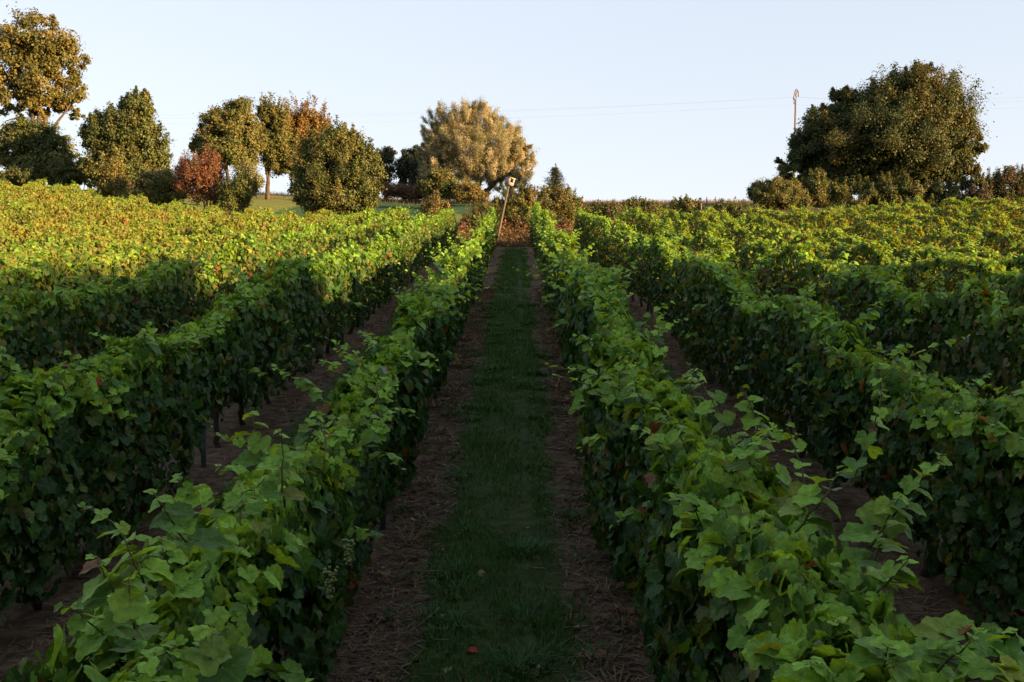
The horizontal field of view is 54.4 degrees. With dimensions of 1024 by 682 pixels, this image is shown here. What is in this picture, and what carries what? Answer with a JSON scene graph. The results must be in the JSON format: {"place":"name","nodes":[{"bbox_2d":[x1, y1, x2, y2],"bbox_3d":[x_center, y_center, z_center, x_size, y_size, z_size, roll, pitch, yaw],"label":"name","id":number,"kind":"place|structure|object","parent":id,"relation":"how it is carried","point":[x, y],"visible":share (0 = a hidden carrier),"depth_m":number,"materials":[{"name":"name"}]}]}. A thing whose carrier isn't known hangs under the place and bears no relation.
{"place":"outdoors","nodes":[
{"label":"outdoors","id":0,"kind":"place"},
{"bbox_2d":[0,190,1023,681],"bbox_3d":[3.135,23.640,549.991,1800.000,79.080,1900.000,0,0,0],"label":"ground","id":1,"kind":"structure","parent":0,"point":[522,514],"depth_m":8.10,"materials":[{"name":"brown soil"}]},
{"bbox_2d":[0,178,46,210],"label":"vine row","id":2,"kind":"object","parent":1,"relation":"on","point":[37,181],"visible":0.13,"depth_m":51.63,"materials":[{"name":"green plant"}]},
{"bbox_2d":[0,112,84,184],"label":"tree","id":3,"kind":"object","parent":1,"relation":"on","point":[35,144],"visible":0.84,"depth_m":68.09,"materials":[{"name":"green plant"}]},
{"bbox_2d":[0,179,85,215],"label":"vine row","id":4,"kind":"object","parent":1,"relation":"on","point":[64,189],"visible":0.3,"depth_m":48.12,"materials":[{"name":"green plant"}]},
{"bbox_2d":[0,157,91,190],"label":"dark shrub","id":5,"kind":"object","parent":1,"relation":"on","point":[62,174],"visible":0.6,"depth_m":65.38,"materials":[{"name":"green plant"}]},
{"bbox_2d":[0,1,92,125],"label":"tall tree","id":6,"kind":"object","parent":1,"relation":"on","point":[36,55],"visible":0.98,"depth_m":69.20,"materials":[{"name":"green plant"}]},
{"bbox_2d":[0,180,115,221],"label":"vine row","id":7,"kind":"object","parent":1,"relation":"on","point":[54,196],"visible":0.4,"depth_m":44.42,"materials":[{"name":"green plant"}]},
{"bbox_2d":[0,193,148,241],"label":"vine row","id":8,"kind":"object","parent":1,"relation":"on","point":[87,202],"visible":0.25,"depth_m":42.90,"materials":[{"name":"green plant"}]},
{"bbox_2d":[0,197,182,242],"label":"vine row","id":9,"kind":"object","parent":1,"relation":"on","point":[30,209],"visible":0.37,"depth_m":37.71,"materials":[{"name":"green plant"}]},
{"bbox_2d":[0,202,220,251],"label":"vine row","id":10,"kind":"object","parent":1,"relation":"on","point":[41,222],"visible":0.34,"depth_m":36.18,"materials":[{"name":"green plant"}]},
{"bbox_2d":[94,154,129,197],"bbox_3d":[-24.031,-9.550,59.995,2.135,3.416,2.040,0,0,36],"label":"gold shrub","id":11,"kind":"object","parent":1,"relation":"on","point":[112,179],"visible":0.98,"depth_m":59.65,"materials":[{"name":"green plant"}]},
{"bbox_2d":[72,85,175,197],"bbox_3d":[-24.708,-12.447,64.055,6.536,8.030,5.117,0,0,0],"label":"bushy tree","id":12,"kind":"object","parent":1,"relation":"on","point":[129,133],"visible":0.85,"depth_m":63.09,"materials":[{"name":"green plant"}]},
{"bbox_2d":[0,203,259,252],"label":"vine row","id":13,"kind":"object","parent":1,"relation":"on","point":[112,229],"visible":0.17,"depth_m":31.67,"materials":[{"name":"green plant"}]},
{"bbox_2d":[0,204,289,261],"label":"vine row","id":14,"kind":"object","parent":1,"relation":"on","point":[177,224],"visible":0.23,"depth_m":29.31,"materials":[{"name":"green plant"}]},
{"bbox_2d":[114,166,192,208],"bbox_3d":[-21.206,-8.879,58.898,4.432,3.318,3.395,0,0,24],"label":"faded shrub","id":15,"kind":"object","parent":1,"relation":"on","point":[155,187],"visible":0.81,"depth_m":58.27,"materials":[{"name":"green plant"}]},
{"bbox_2d":[0,206,333,290],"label":"vine row","id":16,"kind":"object","parent":1,"relation":"on","point":[100,248],"visible":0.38,"depth_m":26.14,"materials":[{"name":"green plant"}]},
{"bbox_2d":[0,207,373,357],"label":"vine row","id":17,"kind":"object","parent":1,"relation":"on","point":[99,265],"visible":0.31,"depth_m":17.24,"materials":[{"name":"green plant"}]},
{"bbox_2d":[169,140,233,211],"bbox_3d":[-17.770,-8.997,56.987,3.820,4.959,3.283,0,0,0],"label":"red shrub","id":18,"kind":"object","parent":1,"relation":"on","point":[200,177],"visible":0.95,"depth_m":56.49,"materials":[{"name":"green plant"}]},
{"bbox_2d":[201,340,205,467],"bbox_3d":[-3.015,0.633,9.724,0.072,1.400,0.038,0,0,0],"label":"trellis post","id":19,"kind":"object","parent":1,"relation":"on","point":[203,459],"visible":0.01,"depth_m":9.71,"materials":[{"name":"brown wood"}]},
{"bbox_2d":[0,205,413,435],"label":"vine row","id":20,"kind":"object","parent":1,"relation":"on","point":[124,301],"visible":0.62,"depth_m":13.05,"materials":[{"name":"green plant"}]},
{"bbox_2d":[0,208,457,625],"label":"vine row","id":21,"kind":"object","parent":1,"relation":"on","point":[91,400],"visible":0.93,"depth_m":7.83,"materials":[{"name":"green plant"}]},
{"bbox_2d":[188,95,270,181],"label":"tree","id":22,"kind":"object","parent":1,"relation":"on","point":[233,130],"visible":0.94,"depth_m":79.08,"materials":[{"name":"green plant"}]},
{"bbox_2d":[215,169,263,216],"bbox_3d":[-15.457,-7.868,56.045,2.361,3.599,2.286,0,0,39],"label":"dusty shrub","id":23,"kind":"object","parent":1,"relation":"on","point":[244,189],"visible":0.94,"depth_m":55.64,"materials":[{"name":"green plant"}]},
{"bbox_2d":[229,159,267,207],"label":"pale shrub","id":24,"kind":"object","parent":1,"relation":"on","point":[252,174],"visible":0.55,"depth_m":65.72,"materials":[{"name":"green plant"}]},
{"bbox_2d":[0,204,501,681],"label":"vine row","id":25,"kind":"object","parent":1,"relation":"on","point":[281,541],"visible":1,"depth_m":4.20,"materials":[{"name":"green plant"}]},
{"bbox_2d":[254,91,300,199],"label":"tree","id":26,"kind":"object","parent":1,"relation":"on","point":[276,120],"visible":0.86,"depth_m":82.34,"materials":[{"name":"green plant"}]},
{"bbox_2d":[284,90,331,149],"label":"amber tree","id":27,"kind":"object","parent":1,"relation":"on","point":[304,120],"visible":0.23,"depth_m":84.22,"materials":[{"name":"orange plant"}]},
{"bbox_2d":[284,115,388,215],"bbox_3d":[-9.659,-8.995,55.155,5.775,6.545,5.127,0,0,0],"label":"dark tree","id":28,"kind":"object","parent":1,"relation":"on","point":[339,170],"visible":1,"depth_m":54.11,"materials":[{"name":"green plant"}]},
{"bbox_2d":[380,367,385,529],"bbox_3d":[-1.025,0.905,7.913,0.072,1.400,0.038,0,0,0],"label":"trellis post","id":29,"kind":"object","parent":1,"relation":"on","point":[383,523],"visible":0.09,"depth_m":7.90,"materials":[{"name":"brown wood"}]},
{"bbox_2d":[374,145,399,200],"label":"skyline tree","id":30,"kind":"object","parent":1,"relation":"on","point":[387,153],"visible":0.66,"depth_m":94.64,"materials":[{"name":"green plant"}]},
{"bbox_2d":[392,147,411,199],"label":"skyline tree","id":31,"kind":"object","parent":1,"relation":"on","point":[401,170],"visible":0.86,"depth_m":94.69,"materials":[{"name":"green plant"}]},
{"bbox_2d":[378,179,433,201],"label":"brown thicket","id":32,"kind":"object","parent":1,"relation":"on","point":[402,191],"visible":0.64,"depth_m":91.24,"materials":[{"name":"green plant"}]},
{"bbox_2d":[401,146,428,200],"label":"skyline tree","id":33,"kind":"object","parent":1,"relation":"on","point":[413,163],"visible":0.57,"depth_m":94.41,"materials":[{"name":"green plant"}]},
{"bbox_2d":[433,386,436,396],"bbox_3d":[-0.996,0.149,12.913,0.072,1.400,0.038,0,0,0],"label":"trellis post","id":34,"kind":"object","parent":1,"relation":"on","point":[434,393],"visible":0.08,"depth_m":12.90,"materials":[{"name":"brown wood"}]},
{"bbox_2d":[420,189,452,227],"bbox_3d":[-3.871,-6.194,49.544,1.833,2.732,1.940,0,0,0],"label":"sapling","id":35,"kind":"object","parent":1,"relation":"on","point":[437,203],"visible":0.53,"depth_m":49.36,"materials":[{"name":"brown plant"}]},
{"bbox_2d":[413,167,483,205],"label":"olive shrub","id":36,"kind":"object","parent":1,"relation":"on","point":[445,183],"visible":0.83,"depth_m":77.29,"materials":[{"name":"green plant"}]},
{"bbox_2d":[81,189,856,204],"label":"dry grass","id":37,"kind":"structure","parent":1,"relation":"on","point":[616,201],"depth_m":94.69,"materials":[{"name":"plant"}]},
{"bbox_2d":[451,181,491,205],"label":"yellow shrub","id":38,"kind":"object","parent":1,"relation":"on","point":[466,192],"visible":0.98,"depth_m":75.55,"materials":[{"name":"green plant"}]},
{"bbox_2d":[414,94,539,202],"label":"willow tree","id":39,"kind":"object","parent":1,"relation":"on","point":[503,154],"visible":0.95,"depth_m":86.92,"materials":[{"name":"beige plant"}]},
{"bbox_2d":[457,195,501,227],"bbox_3d":[-1.612,-6.131,50.138,2.544,2.499,2.130,0,0,-25],"label":"elder bush","id":40,"kind":"object","parent":1,"relation":"on","point":[478,209],"visible":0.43,"depth_m":49.93,"materials":[{"name":"green plant"}]},
{"bbox_2d":[343,327,629,681],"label":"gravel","id":41,"kind":"structure","parent":1,"relation":"on","point":[368,579],"depth_m":7.38,"materials":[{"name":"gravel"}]},
{"bbox_2d":[334,303,649,678],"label":"fallen leaves","id":42,"kind":"object","parent":1,"relation":"on","point":[387,572],"visible":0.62,"depth_m":6.82,"materials":[{"name":"plant"}]},
{"bbox_2d":[497,177,515,237],"bbox_3d":[-0.289,-6.492,48.634,0.903,3.072,0.476,0,0,-29],"label":"nest box post","id":43,"kind":"object","parent":1,"relation":"on","point":[509,181],"visible":0.93,"depth_m":48.65,"materials":[{"name":"brown wood"}]},
{"bbox_2d":[497,181,546,227],"bbox_3d":[0.577,-6.528,50.265,2.570,3.084,2.041,0,0,23],"label":"elder bush","id":44,"kind":"object","parent":1,"relation":"on","point":[523,198],"visible":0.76,"depth_m":49.90,"materials":[{"name":"green plant"}]},
{"bbox_2d":[538,163,574,196],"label":"conifer","id":45,"kind":"object","parent":1,"relation":"on","point":[555,179],"visible":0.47,"depth_m":73.84,"materials":[{"name":"green plant"}]},
{"bbox_2d":[537,182,586,226],"bbox_3d":[2.545,-6.503,50.648,2.833,3.322,2.071,0,0,0],"label":"elder bush","id":46,"kind":"object","parent":1,"relation":"on","point":[562,202],"visible":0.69,"depth_m":50.23,"materials":[{"name":"green plant"}]},
{"bbox_2d":[440,217,699,246],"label":"dead undergrowth","id":47,"kind":"object","parent":1,"relation":"on","point":[503,228],"visible":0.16,"depth_m":48.62,"materials":[{"name":"plant"}]},
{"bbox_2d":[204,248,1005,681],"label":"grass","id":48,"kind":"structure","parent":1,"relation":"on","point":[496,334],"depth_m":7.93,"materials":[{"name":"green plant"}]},
{"bbox_2d":[582,198,638,221],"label":"bramble","id":49,"kind":"object","parent":1,"relation":"on","point":[608,209],"visible":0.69,"depth_m":52.28,"materials":[{"name":"green plant"}]},
{"bbox_2d":[615,195,671,217],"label":"bramble","id":50,"kind":"object","parent":1,"relation":"on","point":[648,207],"visible":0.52,"depth_m":54.41,"materials":[{"name":"green plant"}]},
{"bbox_2d":[665,194,703,216],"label":"bramble","id":51,"kind":"object","parent":1,"relation":"on","point":[686,204],"visible":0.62,"depth_m":56.60,"materials":[{"name":"green plant"}]},
{"bbox_2d":[699,197,763,217],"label":"bramble","id":52,"kind":"object","parent":1,"relation":"on","point":[734,210],"visible":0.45,"depth_m":55.24,"materials":[{"name":"green plant"}]},
{"bbox_2d":[745,180,762,206],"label":"shade bush","id":53,"kind":"object","parent":1,"relation":"on","point":[749,191],"visible":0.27,"depth_m":67.83,"materials":[{"name":"green plant"}]},
{"bbox_2d":[512,201,1023,681],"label":"vine row","id":54,"kind":"object","parent":1,"relation":"on","point":[775,585],"visible":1,"depth_m":3.80,"materials":[{"name":"green plant"}]},
{"bbox_2d":[773,320,777,422],"bbox_3d":[3.015,0.376,11.390,0.072,1.400,0.038,0,0,0],"label":"trellis post","id":55,"kind":"object","parent":1,"relation":"on","point":[777,353],"visible":0.09,"depth_m":11.38,"materials":[{"name":"brown wood"}]},
{"bbox_2d":[751,174,807,209],"bbox_3d":[17.261,-9.431,63.846,3.786,2.560,2.982,0,0,14],"label":"round bush","id":56,"kind":"object","parent":1,"relation":"on","point":[776,192],"visible":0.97,"depth_m":63.42,"materials":[{"name":"green plant"}]},
{"bbox_2d":[793,89,798,173],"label":"utility pole","id":57,"kind":"object","parent":1,"relation":"on","point":[795,94],"visible":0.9,"depth_m":99.94,"materials":[{"name":"brown wood"}]},
{"bbox_2d":[6,97,1017,117],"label":"power line","id":58,"kind":"object","parent":57,"relation":"attached to","point":[558,109],"visible":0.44,"depth_m":103.62,"materials":[{"name":"metal"}]},
{"bbox_2d":[61,104,1023,123],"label":"power line","id":59,"kind":"object","parent":57,"relation":"attached to","point":[385,121],"visible":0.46,"depth_m":107.19,"materials":[{"name":"metal"}]},
{"bbox_2d":[571,204,1023,651],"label":"vine row","id":60,"kind":"object","parent":1,"relation":"on","point":[926,418],"visible":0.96,"depth_m":7.99,"materials":[{"name":"green plant"}]},
{"bbox_2d":[615,206,1023,399],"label":"vine row","id":61,"kind":"object","parent":1,"relation":"on","point":[938,314],"visible":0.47,"depth_m":12.23,"materials":[{"name":"green plant"}]},
{"bbox_2d":[653,204,1023,377],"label":"vine row","id":62,"kind":"object","parent":1,"relation":"on","point":[990,270],"visible":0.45,"depth_m":18.38,"materials":[{"name":"green plant"}]},
{"bbox_2d":[704,205,1023,305],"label":"vine row","id":63,"kind":"object","parent":1,"relation":"on","point":[922,252],"visible":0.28,"depth_m":23.46,"materials":[{"name":"green plant"}]},
{"bbox_2d":[790,168,972,208],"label":"hedge","id":64,"kind":"object","parent":1,"relation":"on","point":[933,194],"visible":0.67,"depth_m":65.48,"materials":[{"name":"green plant"}]},
{"bbox_2d":[747,205,1023,304],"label":"vine row","id":65,"kind":"object","parent":1,"relation":"on","point":[1013,241],"visible":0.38,"depth_m":27.20,"materials":[{"name":"green plant"}]},
{"bbox_2d":[773,59,1001,197],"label":"tree","id":66,"kind":"object","parent":1,"relation":"on","point":[918,122],"visible":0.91,"depth_m":69.81,"materials":[{"name":"green plant"}]},
{"bbox_2d":[789,202,1012,252],"bbox_3d":[13.024,-3.374,33.068,1.422,6.004,28.469,0,0,0],"label":"vine row","id":67,"kind":"object","parent":1,"relation":"on","point":[903,219],"visible":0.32,"depth_m":33.44,"materials":[{"name":"green plant"}]},
{"bbox_2d":[834,201,1023,246],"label":"vine row","id":68,"kind":"object","parent":1,"relation":"on","point":[906,209],"visible":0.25,"depth_m":34.10,"materials":[{"name":"green plant"}]},
{"bbox_2d":[875,197,1023,232],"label":"vine row","id":69,"kind":"object","parent":1,"relation":"on","point":[954,212],"visible":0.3,"depth_m":38.30,"materials":[{"name":"green plant"}]},
{"bbox_2d":[964,317,968,388],"bbox_3d":[5.013,0.437,10.979,0.072,1.400,0.038,0,0,0],"label":"trellis post","id":70,"kind":"object","parent":1,"relation":"on","point":[967,348],"visible":0.15,"depth_m":10.97,"materials":[{"name":"brown wood"}]},
{"bbox_2d":[910,194,1023,232],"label":"vine row","id":71,"kind":"object","parent":1,"relation":"on","point":[944,203],"visible":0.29,"depth_m":40.89,"materials":[{"name":"green plant"}]},
{"bbox_2d":[956,196,1023,221],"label":"vine row","id":72,"kind":"object","parent":1,"relation":"on","point":[977,203],"visible":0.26,"depth_m":45.06,"materials":[{"name":"green plant"}]},
{"bbox_2d":[957,164,1023,206],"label":"purple hedge","id":73,"kind":"object","parent":1,"relation":"on","point":[997,183],"visible":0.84,"depth_m":64.47,"materials":[{"name":"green plant"}]},
{"bbox_2d":[999,193,1023,216],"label":"vine row","id":74,"kind":"object","parent":1,"relation":"on","point":[1020,202],"visible":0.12,"depth_m":45.14,"materials":[{"name":"green plant"}]},
{"bbox_2d":[0,0,1023,201],"label":"sky","id":75,"kind":"structure","parent":0,"point":[394,60],"materials":[{"name":"blue"}]}
]}

